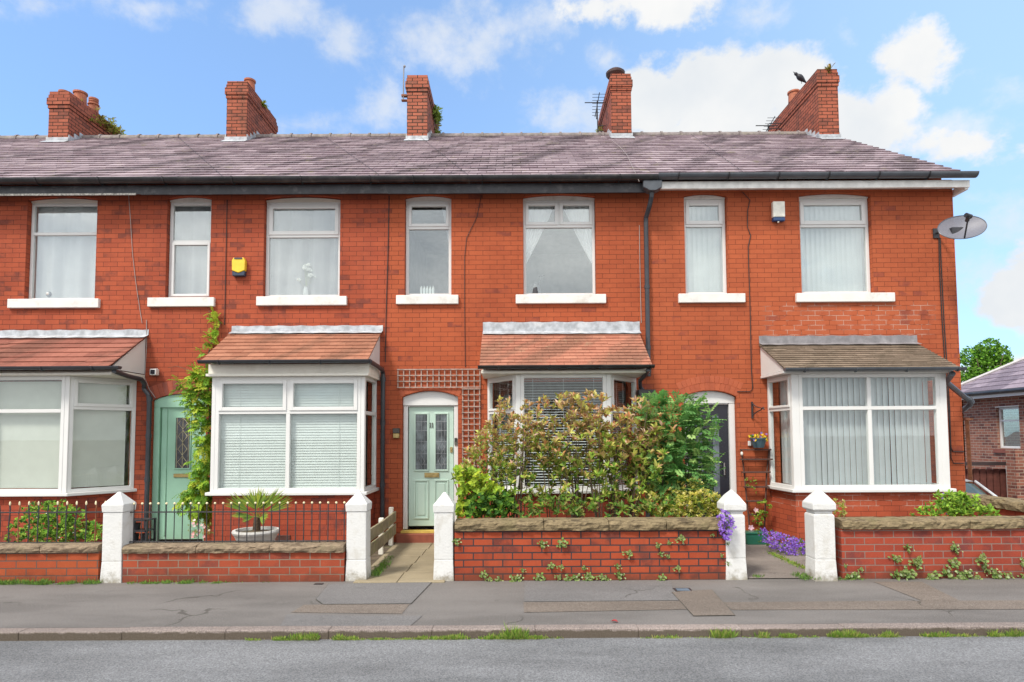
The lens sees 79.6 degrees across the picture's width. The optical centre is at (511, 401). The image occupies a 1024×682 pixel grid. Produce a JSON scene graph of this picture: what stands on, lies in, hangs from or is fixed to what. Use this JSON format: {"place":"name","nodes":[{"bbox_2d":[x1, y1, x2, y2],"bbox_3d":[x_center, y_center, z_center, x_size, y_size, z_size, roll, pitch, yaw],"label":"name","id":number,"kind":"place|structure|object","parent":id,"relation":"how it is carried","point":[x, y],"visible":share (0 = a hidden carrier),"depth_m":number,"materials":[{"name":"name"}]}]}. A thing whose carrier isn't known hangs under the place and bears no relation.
{"place":"outdoors","nodes":[
{"label":"outdoors","id":0,"kind":"place"},
{"bbox_2d":[134,518,156,542],"bbox_3d":[-5.718,2.034,9.450,0.348,0.460,0.250,0,-3,0],"label":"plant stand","id":1,"kind":"object","parent":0,"point":[146,528],"visible":0.5,"depth_m":9.40,"materials":[{"name":"black metal"}]},
{"bbox_2d":[353,543,444,582],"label":"front path","id":2,"kind":"structure","parent":0,"point":[412,562],"depth_m":8.08,"materials":[{"name":"beige concrete"}]},
{"bbox_2d":[345,491,371,580],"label":"gate pillar","id":3,"kind":"structure","parent":2,"relation":"on","point":[358,505],"depth_m":7.33,"materials":[{"name":"white paint"}]},
{"bbox_2d":[433,492,455,580],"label":"gate pillar","id":4,"kind":"structure","parent":2,"relation":"on","point":[444,507],"depth_m":7.30,"materials":[{"name":"white paint"}]},
{"bbox_2d":[0,636,1023,681],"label":"road","id":5,"kind":"structure","parent":0,"point":[882,659],"depth_m":4.90,"materials":[{"name":"grey asphalt"}]},
{"bbox_2d":[244,620,1023,640],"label":"kerb grass","id":6,"kind":"structure","parent":5,"relation":"on","point":[516,633],"depth_m":5.41,"materials":[{"name":"green plant"}]},
{"bbox_2d":[0,578,1023,627],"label":"pavement","id":7,"kind":"structure","parent":0,"point":[123,605],"depth_m":6.30,"materials":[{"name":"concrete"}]},
{"bbox_2d":[0,543,101,582],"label":"garden wall","id":8,"kind":"structure","parent":7,"relation":"on","point":[64,562],"depth_m":7.28,"materials":[{"name":"red brick"}]},
{"bbox_2d":[0,501,105,542],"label":"railing","id":9,"kind":"object","parent":8,"relation":"on","point":[57,512],"visible":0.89,"depth_m":7.44,"materials":[{"name":"metal"}]},
{"bbox_2d":[100,492,135,582],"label":"gate pillar","id":10,"kind":"structure","parent":7,"relation":"on","point":[117,508],"depth_m":7.30,"materials":[{"name":"white paint"}]},
{"bbox_2d":[122,541,346,582],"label":"garden wall","id":11,"kind":"structure","parent":7,"relation":"on","point":[324,561],"depth_m":7.28,"materials":[{"name":"red brick"}]},
{"bbox_2d":[129,501,345,542],"bbox_3d":[-3.307,1.461,7.443,2.630,0.492,0.028,0,-3,0],"label":"railing","id":12,"kind":"object","parent":11,"relation":"on","point":[231,511],"visible":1,"depth_m":7.44,"materials":[{"name":"metal"}]},
{"bbox_2d":[280,614,420,625],"bbox_3d":[-1.524,2.036,5.719,1.321,0.001,0.356,0,-3,3],"label":"pavement patch","id":13,"kind":"object","parent":7,"relation":"on","point":[317,620],"visible":1,"depth_m":5.72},
{"bbox_2d":[293,604,408,613],"bbox_3d":[-1.600,2.057,6.101,1.110,0.001,0.337,0,-3,0],"label":"pavement patch","id":14,"kind":"object","parent":7,"relation":"on","point":[371,608],"visible":1,"depth_m":6.11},
{"bbox_2d":[317,582,430,603],"bbox_3d":[-1.535,2.087,6.724,1.185,0.001,0.907,0,-3,0],"label":"pavement patch","id":15,"kind":"object","parent":7,"relation":"on","point":[365,593],"visible":1,"depth_m":6.69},
{"bbox_2d":[0,555,863,584],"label":"wall foot weeds","id":16,"kind":"object","parent":7,"relation":"on","point":[374,572],"depth_m":7.22,"materials":[{"name":"green plant"}]},
{"bbox_2d":[455,517,728,580],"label":"garden wall","id":17,"kind":"structure","parent":7,"relation":"on","point":[504,549],"depth_m":7.28,"materials":[{"name":"brick"}]},
{"bbox_2d":[716,509,736,540],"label":"trailing flowers","id":18,"kind":"object","parent":17,"relation":"on","point":[725,521],"visible":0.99,"depth_m":7.18,"materials":[{"name":"purple plant"}]},
{"bbox_2d":[524,581,677,600],"bbox_3d":[0.992,2.080,6.786,1.732,0.001,0.891,0,-3,0],"label":"pavement patch","id":19,"kind":"object","parent":7,"relation":"on","point":[593,590],"visible":1,"depth_m":6.75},
{"bbox_2d":[524,601,685,611],"bbox_3d":[0.927,2.046,6.145,1.618,0.001,0.383,0,-3,0],"label":"pavement patch","id":20,"kind":"object","parent":7,"relation":"on","point":[590,606],"visible":1,"depth_m":6.15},
{"bbox_2d":[673,589,733,615],"bbox_3d":[1.961,2.045,6.295,0.487,0.001,0.979,0,-3,0],"label":"pavement patch","id":21,"kind":"object","parent":7,"relation":"on","point":[702,602],"visible":1,"depth_m":6.25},
{"bbox_2d":[717,490,747,579],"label":"gate pillar","id":22,"kind":"structure","parent":7,"relation":"on","point":[732,502],"depth_m":7.28,"materials":[{"name":"white paint"}]},
{"bbox_2d":[802,489,837,580],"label":"gate pillar","id":23,"kind":"structure","parent":7,"relation":"on","point":[819,505],"depth_m":7.20,"materials":[{"name":"white paint"}]},
{"bbox_2d":[724,600,1023,609],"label":"pavement patch","id":24,"kind":"object","parent":7,"relation":"on","point":[880,605],"visible":1,"depth_m":6.14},
{"bbox_2d":[876,582,959,600],"bbox_3d":[4.458,2.058,6.700,0.548,0.001,0.823,0,-3,0],"label":"pavement patch","id":25,"kind":"object","parent":7,"relation":"on","point":[921,591],"visible":1,"depth_m":6.66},
{"bbox_2d":[834,516,1023,578],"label":"garden wall","id":26,"kind":"structure","parent":7,"relation":"on","point":[869,545],"depth_m":7.28,"materials":[{"name":"brick"}]},
{"bbox_2d":[900,565,914,577],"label":"wall weed","id":27,"kind":"object","parent":26,"relation":"attached to","point":[906,572],"depth_m":7.23,"materials":[{"name":"green plant"}]},
{"bbox_2d":[908,559,922,570],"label":"wall weed","id":28,"kind":"object","parent":26,"relation":"attached to","point":[918,564],"depth_m":7.20,"materials":[{"name":"green plant"}]},
{"bbox_2d":[945,557,960,568],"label":"wall weed","id":29,"kind":"object","parent":26,"relation":"attached to","point":[953,565],"depth_m":7.24,"materials":[{"name":"green plant"}]},
{"bbox_2d":[975,553,988,567],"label":"wall weed","id":30,"kind":"object","parent":26,"relation":"attached to","point":[982,557],"depth_m":7.21,"materials":[{"name":"green plant"}]},
{"bbox_2d":[940,566,956,578],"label":"wall weed","id":31,"kind":"object","parent":7,"relation":"on","point":[945,572],"depth_m":7.23,"materials":[{"name":"green plant"}]},
{"bbox_2d":[0,0,1023,381],"label":"sky","id":32,"kind":"structure","parent":0,"point":[940,82],"materials":[{"name":"blue"}]},
{"bbox_2d":[745,541,841,577],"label":"garden ground","id":33,"kind":"structure","parent":0,"point":[761,563],"depth_m":8.13,"materials":[{"name":"concrete"}]},
{"bbox_2d":[745,530,766,544],"bbox_3d":[3.777,2.116,9.579,0.358,0.190,0.220,0,-3,0],"label":"green trough","id":34,"kind":"object","parent":33,"relation":"on","point":[752,537],"visible":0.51,"depth_m":9.48,"materials":[{"name":"plastic"}]},
{"bbox_2d":[748,499,771,530],"bbox_3d":[3.924,1.800,9.703,0.372,0.527,0.247,0,-3,0],"label":"clematis","id":35,"kind":"object","parent":34,"relation":"on","point":[751,527],"visible":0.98,"depth_m":9.73,"materials":[{"name":"green plant"}]},
{"bbox_2d":[758,527,805,555],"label":"purple flowers","id":36,"kind":"object","parent":33,"relation":"on","point":[786,545],"visible":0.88,"depth_m":8.79,"materials":[{"name":"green plant"}]},
{"bbox_2d":[763,551,804,568],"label":"path weeds","id":37,"kind":"object","parent":33,"relation":"on","point":[787,560],"visible":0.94,"depth_m":8.23,"materials":[{"name":"green plant"}]},
{"bbox_2d":[833,498,847,516],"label":"yellow plant","id":38,"kind":"object","parent":33,"relation":"on","point":[844,513],"visible":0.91,"depth_m":7.88,"materials":[{"name":"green plant"}]},
{"bbox_2d":[910,489,1001,516],"bbox_3d":[5.969,1.382,8.288,0.982,0.409,0.599,0,-3,0],"label":"lavatera","id":39,"kind":"object","parent":33,"relation":"on","point":[944,503],"visible":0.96,"depth_m":8.19,"materials":[{"name":"green plant"}]},
{"bbox_3d":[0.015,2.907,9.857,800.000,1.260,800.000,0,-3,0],"label":"ground","id":40,"kind":"structure","parent":0,"visible":0},
{"bbox_2d":[0,89,119,184],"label":"terraced house","id":41,"kind":"structure","parent":40,"relation":"on","point":[70,114],"depth_m":13.91,"materials":[{"name":"brick"}]},
{"bbox_2d":[81,100,125,134],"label":"chimney weed","id":42,"kind":"object","parent":41,"relation":"attached to","point":[105,122],"visible":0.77,"depth_m":15.07,"materials":[{"name":"green plant"}]},
{"bbox_2d":[0,77,277,541],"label":"terraced house","id":43,"kind":"structure","parent":40,"relation":"on","point":[74,391],"depth_m":10.07,"materials":[{"name":"brick"}]},
{"bbox_2d":[7,199,100,308],"bbox_3d":[-7.518,-2.476,10.240,1.490,1.890,0.288,0,-3,0],"label":"window","id":44,"kind":"structure","parent":43,"relation":"in","point":[63,231],"depth_m":10.33,"materials":[{"name":"white plastic"}]},
{"bbox_2d":[0,329,148,541],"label":"bay window","id":45,"kind":"structure","parent":43,"relation":"in","point":[66,434],"depth_m":9.42,"materials":[{"name":"white plastic"}]},
{"bbox_2d":[128,195,141,321],"bbox_3d":[-6.231,-2.473,10.138,0.329,2.372,0.010,0,-3,0],"label":"cable","id":46,"kind":"object","parent":43,"relation":"attached to","point":[133,259],"visible":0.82,"depth_m":10.13,"materials":[{"name":"black plastic"}]},
{"bbox_2d":[135,75,438,542],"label":"terraced house","id":47,"kind":"structure","parent":40,"relation":"on","point":[300,399],"depth_m":10.05,"materials":[{"name":"brick"}]},
{"bbox_2d":[151,394,205,540],"bbox_3d":[-5.409,1.070,10.038,0.866,2.386,0.100,0,-3,0],"label":"door","id":48,"kind":"structure","parent":47,"relation":"in","point":[172,447],"depth_m":10.02,"materials":[{"name":"green wood"}]},
{"bbox_2d":[147,198,214,306],"bbox_3d":[-5.428,-2.494,10.237,1.090,1.885,0.282,0,-3,0],"label":"window","id":49,"kind":"structure","parent":47,"relation":"in","point":[190,218],"depth_m":10.31,"materials":[{"name":"white plastic"}]},
{"bbox_2d":[168,306,221,530],"bbox_3d":[-5.060,0.221,9.627,1.043,3.636,0.775,0,-3,0],"label":"climbing plant","id":50,"kind":"object","parent":47,"relation":"attached to","point":[197,489],"visible":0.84,"depth_m":9.45,"materials":[{"name":"green plant"}]},
{"bbox_2d":[224,200,227,324],"bbox_3d":[-4.716,-2.306,10.129,0.013,2.097,0.011,0,-3,0],"label":"cable","id":51,"kind":"object","parent":47,"relation":"attached to","point":[225,264],"visible":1,"depth_m":10.12,"materials":[{"name":"black plastic"}]},
{"bbox_2d":[232,257,246,276],"bbox_3d":[-4.480,-2.211,10.090,0.220,0.305,0.092,0,-3,0],"label":"alarm box","id":52,"kind":"object","parent":47,"relation":"attached to","point":[239,266],"visible":1,"depth_m":10.05,"materials":[{"name":"yellow plastic"}]},
{"bbox_2d":[197,325,382,542],"bbox_3d":[-3.347,0.497,9.463,2.540,3.566,1.046,0,-3,0],"label":"bay window","id":53,"kind":"structure","parent":47,"relation":"in","point":[328,463],"depth_m":9.30,"materials":[{"name":"white plastic"}]},
{"bbox_2d":[256,198,346,305],"bbox_3d":[-3.459,-2.504,10.242,1.491,1.865,0.290,0,-3,0],"label":"window","id":54,"kind":"structure","parent":47,"relation":"in","point":[299,231],"depth_m":10.31,"materials":[{"name":"white plastic"}]},
{"bbox_2d":[297,263,316,294],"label":"white flowers","id":55,"kind":"object","parent":47,"relation":"in","point":[305,267],"visible":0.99,"depth_m":10.28,"materials":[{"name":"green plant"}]},
{"bbox_2d":[385,196,389,361],"bbox_3d":[-2.053,-2.033,10.113,0.060,2.773,0.013,0,-3,0],"label":"cable","id":56,"kind":"object","parent":47,"relation":"attached to","point":[387,280],"visible":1,"depth_m":10.11,"materials":[{"name":"black plastic"}]},
{"bbox_2d":[401,65,406,101],"bbox_3d":[-2.440,-7.208,13.903,0.124,0.797,0.136,0,-3,0],"label":"aerial","id":57,"kind":"object","parent":47,"relation":"attached to","point":[403,95],"visible":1,"depth_m":13.89,"materials":[{"name":"grey metal"}]},
{"bbox_2d":[432,104,442,124],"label":"chimney weed","id":58,"kind":"object","parent":47,"relation":"attached to","point":[437,116],"visible":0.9,"depth_m":14.82,"materials":[{"name":"green plant"}]},
{"bbox_2d":[370,507,395,555],"bbox_3d":[-1.880,1.921,8.569,0.100,0.650,2.280,0,-3,0],"label":"wooden fence","id":59,"kind":"object","parent":40,"relation":"on","point":[383,538],"visible":0.54,"depth_m":8.86,"materials":[{"name":"brown wood"}]},
{"bbox_2d":[0,622,1023,640],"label":"kerb","id":60,"kind":"structure","parent":40,"relation":"on","point":[392,632],"depth_m":5.44,"materials":[{"name":"concrete"}]},
{"bbox_2d":[385,67,661,543],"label":"terraced house","id":61,"kind":"structure","parent":40,"relation":"on","point":[561,212],"depth_m":10.11,"materials":[{"name":"brick"}]},
{"bbox_2d":[393,428,399,437],"bbox_3d":[-1.874,0.508,9.953,0.110,0.160,0.070,0,-3,0],"label":"wall lamp","id":62,"kind":"object","parent":61,"relation":"attached to","point":[396,432],"visible":1,"depth_m":9.92,"materials":[{"name":"black metal"}]},
{"bbox_2d":[396,391,457,543],"bbox_3d":[-1.349,1.056,10.008,1.010,2.467,0.300,0,-3,0],"label":"door","id":63,"kind":"structure","parent":61,"relation":"in","point":[430,418],"depth_m":10.08,"materials":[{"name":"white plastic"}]},
{"bbox_2d":[420,286,434,293],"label":"candle holders","id":64,"kind":"object","parent":61,"relation":"attached to","point":[423,290],"visible":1,"depth_m":10.27,"materials":[{"name":"white ceramic"}]},
{"bbox_2d":[396,197,458,304],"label":"window","id":65,"kind":"structure","parent":61,"relation":"in","point":[417,202],"depth_m":10.25,"materials":[{"name":"white plastic"}]},
{"bbox_2d":[397,369,480,387],"bbox_3d":[-1.192,-0.383,10.013,1.362,0.310,0.022,0,-3,0],"label":"trellis","id":66,"kind":"object","parent":61,"relation":"attached to","point":[444,381],"visible":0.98,"depth_m":10.01,"materials":[{"name":"brown wood"}]},
{"bbox_2d":[462,388,480,472],"bbox_3d":[-0.661,0.604,9.959,0.302,1.648,0.022,0,-3,0],"label":"trellis","id":67,"kind":"object","parent":61,"relation":"attached to","point":[468,418],"visible":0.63,"depth_m":9.97,"materials":[{"name":"brown wood"}]},
{"bbox_2d":[464,198,480,366],"bbox_3d":[-0.640,-1.991,10.111,0.287,2.856,0.010,0,-3,0],"label":"cable","id":68,"kind":"object","parent":61,"relation":"attached to","point":[464,269],"visible":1,"depth_m":10.12,"materials":[{"name":"black plastic"}]},
{"bbox_2d":[530,275,543,292],"bbox_3d":[0.411,-1.973,10.327,0.230,0.352,0.175,1,-4,-30],"label":"dark ornament","id":69,"kind":"object","parent":61,"relation":"in","point":[535,288],"visible":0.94,"depth_m":10.25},
{"bbox_2d":[516,196,605,303],"bbox_3d":[0.797,-2.553,10.223,1.480,1.895,0.250,0,-3,0],"label":"window","id":70,"kind":"structure","parent":61,"relation":"in","point":[580,213],"depth_m":10.27,"materials":[{"name":"white plastic"}]},
{"bbox_2d":[478,321,654,517],"bbox_3d":[0.802,0.456,9.480,2.600,3.606,1.078,0,-3,0],"label":"bay window","id":71,"kind":"structure","parent":61,"relation":"in","point":[550,349],"depth_m":9.41,"materials":[{"name":"white plastic"}]},
{"bbox_2d":[585,92,605,131],"bbox_3d":[2.072,-6.867,14.755,0.585,0.776,0.727,-2,-4,33],"label":"aerial","id":72,"kind":"object","parent":61,"relation":"attached to","point":[597,109],"visible":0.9,"depth_m":14.78,"materials":[{"name":"metal"}]},
{"bbox_2d":[639,225,641,322],"bbox_3d":[2.113,-2.106,10.116,0.017,1.633,0.011,0,-3,0],"label":"cable","id":73,"kind":"object","parent":61,"relation":"attached to","point":[640,274],"visible":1,"depth_m":10.11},
{"bbox_2d":[604,69,978,547],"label":"terraced house","id":74,"kind":"structure","parent":40,"relation":"on","point":[852,366],"depth_m":10.09,"materials":[{"name":"brick"}]},
{"bbox_2d":[685,391,736,516],"bbox_3d":[3.235,1.012,10.097,0.854,2.377,0.125,0,-3,0],"label":"door","id":75,"kind":"structure","parent":74,"relation":"in","point":[725,409],"depth_m":10.09,"materials":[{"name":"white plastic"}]},
{"bbox_2d":[678,195,744,302],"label":"window","id":76,"kind":"structure","parent":74,"relation":"in","point":[704,215],"depth_m":10.35,"materials":[{"name":"white plastic"}]},
{"bbox_2d":[737,192,752,391],"bbox_3d":[3.811,-1.823,10.100,0.299,3.331,0.014,0,-3,0],"label":"cable","id":77,"kind":"object","parent":74,"relation":"attached to","point":[749,297],"visible":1,"depth_m":10.09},
{"bbox_2d":[740,449,772,529],"bbox_3d":[3.921,1.436,9.851,0.514,1.356,0.100,0,-3,0],"label":"ladder trellis","id":78,"kind":"object","parent":74,"relation":"attached to","point":[766,472],"visible":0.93,"depth_m":9.83,"materials":[{"name":"brown wood"}]},
{"bbox_2d":[749,438,765,447],"bbox_3d":[3.950,0.657,9.848,0.270,0.157,0.270,0,-3,0],"label":"flower pot","id":79,"kind":"object","parent":78,"relation":"on","point":[759,442],"visible":0.91,"depth_m":9.76,"materials":[{"name":"blue ceramic"}]},
{"bbox_2d":[748,432,767,440],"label":"pansies","id":80,"kind":"object","parent":79,"relation":"in","point":[755,435],"visible":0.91,"depth_m":9.81,"materials":[{"name":"yellow plant"}]},
{"bbox_2d":[756,116,781,131],"bbox_3d":[6.263,-6.565,14.937,0.585,0.476,0.727,-2,-4,33],"label":"aerial","id":81,"kind":"object","parent":74,"relation":"attached to","point":[768,126],"visible":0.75,"depth_m":14.97,"materials":[{"name":"metal"}]},
{"bbox_2d":[771,201,784,222],"bbox_3d":[4.396,-3.124,10.143,0.200,0.358,0.080,0,-3,0],"label":"alarm box","id":82,"kind":"object","parent":74,"relation":"attached to","point":[778,211],"visible":1,"depth_m":10.11,"materials":[{"name":"white plastic"}]},
{"bbox_2d":[794,72,805,83],"bbox_3d":[7.134,-8.021,15.204,0.350,0.316,0.140,0,-3,0],"label":"bird","id":83,"kind":"object","parent":74,"relation":"on","point":[800,77],"visible":0.93,"depth_m":15.17},
{"bbox_2d":[795,194,894,302],"bbox_3d":[5.462,-2.551,10.243,1.610,1.845,0.292,0,-3,0],"label":"window","id":84,"kind":"structure","parent":74,"relation":"in","point":[832,226],"depth_m":10.35,"materials":[{"name":"white plastic"}]},
{"bbox_2d":[759,335,966,547],"bbox_3d":[5.353,0.556,9.457,2.660,3.356,1.046,0,-3,0],"label":"bay window","id":85,"kind":"structure","parent":74,"relation":"in","point":[796,362],"depth_m":9.37,"materials":[{"name":"white plastic"}]},
{"bbox_2d":[938,238,963,451],"bbox_3d":[7.177,-0.944,10.052,0.273,3.530,0.018,0,-3,0],"label":"cable","id":86,"kind":"object","parent":74,"relation":"attached to","point":[943,337],"visible":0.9,"depth_m":10.06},
{"bbox_2d":[940,238,963,463],"bbox_3d":[7.183,-0.851,10.039,0.232,3.713,0.018,0,-3,0],"label":"cable","id":87,"kind":"object","parent":74,"relation":"attached to","point":[946,350],"visible":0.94,"depth_m":10.04,"materials":[{"name":"black plastic"}]},
{"bbox_2d":[932,213,986,238],"bbox_3d":[6.930,-2.705,9.677,0.535,0.444,0.901,1,-3,-17],"label":"satellite dish","id":88,"kind":"object","parent":74,"relation":"attached to","point":[966,225],"visible":1,"depth_m":9.58,"materials":[{"name":"grey metal"}]},
{"bbox_2d":[963,418,972,483],"bbox_3d":[9.282,1.588,12.430,0.160,2.517,0.090,0,-3,0],"label":"rusty post","id":89,"kind":"object","parent":40,"relation":"on","point":[968,447],"visible":0.58,"depth_m":12.44,"materials":[{"name":"brown metal"}]},
{"bbox_2d":[965,479,996,495],"bbox_3d":[8.462,2.221,12.010,1.980,1.455,3.670,0,-3,0],"label":"parked car","id":90,"kind":"object","parent":40,"relation":"on","point":[971,488],"visible":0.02,"depth_m":11.86,"materials":[{"name":"white glass"}]},
{"bbox_2d":[965,462,1006,496],"bbox_3d":[12.438,2.550,16.067,2.450,1.954,0.250,0,-3,0],"label":"board fence","id":91,"kind":"object","parent":40,"relation":"on","point":[993,481],"visible":0.22,"depth_m":16.11,"materials":[{"name":"brown wood"}]},
{"bbox_2d":[960,337,1013,382],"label":"broadleaf tree","id":92,"kind":"object","parent":40,"relation":"on","point":[983,359],"visible":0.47,"depth_m":49.64,"materials":[{"name":"green plant"}]},
{"bbox_2d":[950,491,1023,515],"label":"garden wall","id":93,"kind":"structure","parent":40,"relation":"on","point":[1006,506],"depth_m":8.74,"materials":[{"name":"stone"}]},
{"bbox_2d":[961,357,1023,468],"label":"bungalow","id":94,"kind":"object","parent":40,"relation":"on","point":[995,412],"visible":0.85,"depth_m":18.05,"materials":[{"name":"brown brick"}]},
{"bbox_2d":[993,405,1020,452],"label":"window","id":95,"kind":"structure","parent":94,"relation":"in","point":[1001,420],"depth_m":17.66,"materials":[{"name":"white plastic"}]},
{"bbox_2d":[1005,449,1023,499],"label":"brick pier","id":96,"kind":"structure","parent":40,"relation":"on","point":[1015,471],"depth_m":15.35,"materials":[{"name":"red brick"}]},
{"label":"garden ground","id":97,"kind":"structure","parent":0,"visible":0},
{"bbox_2d":[4,498,94,541],"bbox_3d":[-5.972,1.563,8.025,0.955,0.577,0.683,0,-3,0],"label":"leafy shrub","id":98,"kind":"object","parent":97,"relation":"on","point":[42,533],"visible":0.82,"depth_m":7.88,"materials":[{"name":"green plant"}]},
{"bbox_2d":[80,520,102,541],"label":"leafy shrub","id":99,"kind":"object","parent":97,"relation":"on","point":[90,536],"visible":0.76,"depth_m":7.85,"materials":[{"name":"green plant"}]},
{"bbox_2d":[231,526,278,540],"bbox_3d":[-3.565,1.992,8.556,0.630,0.425,0.627,0,-3,0],"label":"bowl planter","id":100,"kind":"object","parent":97,"relation":"on","point":[258,534],"visible":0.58,"depth_m":8.38,"materials":[{"name":"stone"}]},
{"bbox_2d":[226,487,291,530],"bbox_3d":[-3.504,1.533,8.554,0.954,0.744,0.314,0,-3,0],"label":"palm","id":101,"kind":"object","parent":100,"relation":"in","point":[259,500],"visible":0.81,"depth_m":8.54,"materials":[{"name":"green plant"}]},
{"bbox_2d":[370,542,395,564],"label":"garden soil","id":102,"kind":"structure","parent":97,"relation":"on","point":[375,556],"depth_m":8.85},
{"bbox_3d":[-4.705,2.144,8.898,0.370,0.170,0.200,0,-3,0],"label":"trough planter","id":103,"kind":"object","parent":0,"visible":0},
{"bbox_2d":[187,519,213,537],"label":"pink flowers","id":104,"kind":"object","parent":103,"relation":"in","point":[200,530],"visible":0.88,"depth_m":8.88,"materials":[{"name":"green plant"}]},
{"label":"garden soil","id":105,"kind":"structure","parent":0,"visible":0},
{"bbox_2d":[451,464,518,517],"bbox_3d":[-0.351,1.470,7.811,0.894,1.358,0.582,0,-3,0],"label":"lime shrub","id":106,"kind":"object","parent":105,"relation":"on","point":[470,503],"visible":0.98,"depth_m":7.70,"materials":[{"name":"green plant"}]},
{"bbox_2d":[460,395,540,517],"bbox_3d":[-0.169,1.036,8.142,1.107,2.258,0.852,0,-3,0],"label":"bronze shrub","id":107,"kind":"object","parent":105,"relation":"on","point":[495,463],"visible":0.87,"depth_m":8.04,"materials":[{"name":"green plant"}]},
{"bbox_2d":[527,389,614,517],"bbox_3d":[0.759,0.990,8.163,1.206,2.342,0.903,0,-3,0],"label":"bronze shrub","id":108,"kind":"object","parent":105,"relation":"on","point":[578,426],"visible":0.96,"depth_m":8.03,"materials":[{"name":"green plant"}]},
{"bbox_2d":[512,488,675,517],"bbox_3d":[1.029,1.291,7.811,2.132,0.384,0.486,0,-3,0],"label":"underplanting","id":109,"kind":"object","parent":105,"relation":"on","point":[576,510],"visible":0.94,"depth_m":7.77,"materials":[{"name":"green plant"}]},
{"bbox_2d":[594,395,677,516],"bbox_3d":[1.610,1.024,8.150,1.081,2.263,0.881,0,-3,0],"label":"bronze shrub","id":110,"kind":"object","parent":105,"relation":"on","point":[622,441],"visible":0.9,"depth_m":7.99,"materials":[{"name":"green plant"}]},
{"bbox_2d":[629,477,720,516],"bbox_3d":[2.144,1.231,7.917,1.257,0.544,0.526,0,-3,0],"label":"golden shrub","id":111,"kind":"object","parent":105,"relation":"on","point":[689,509],"visible":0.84,"depth_m":7.84,"materials":[{"name":"green plant"}]},
{"bbox_2d":[626,389,725,516],"bbox_3d":[2.184,0.992,8.252,1.354,2.335,1.041,0,-3,0],"label":"feathery shrub","id":112,"kind":"object","parent":105,"relation":"on","point":[686,443],"visible":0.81,"depth_m":8.06,"materials":[{"name":"green plant"}]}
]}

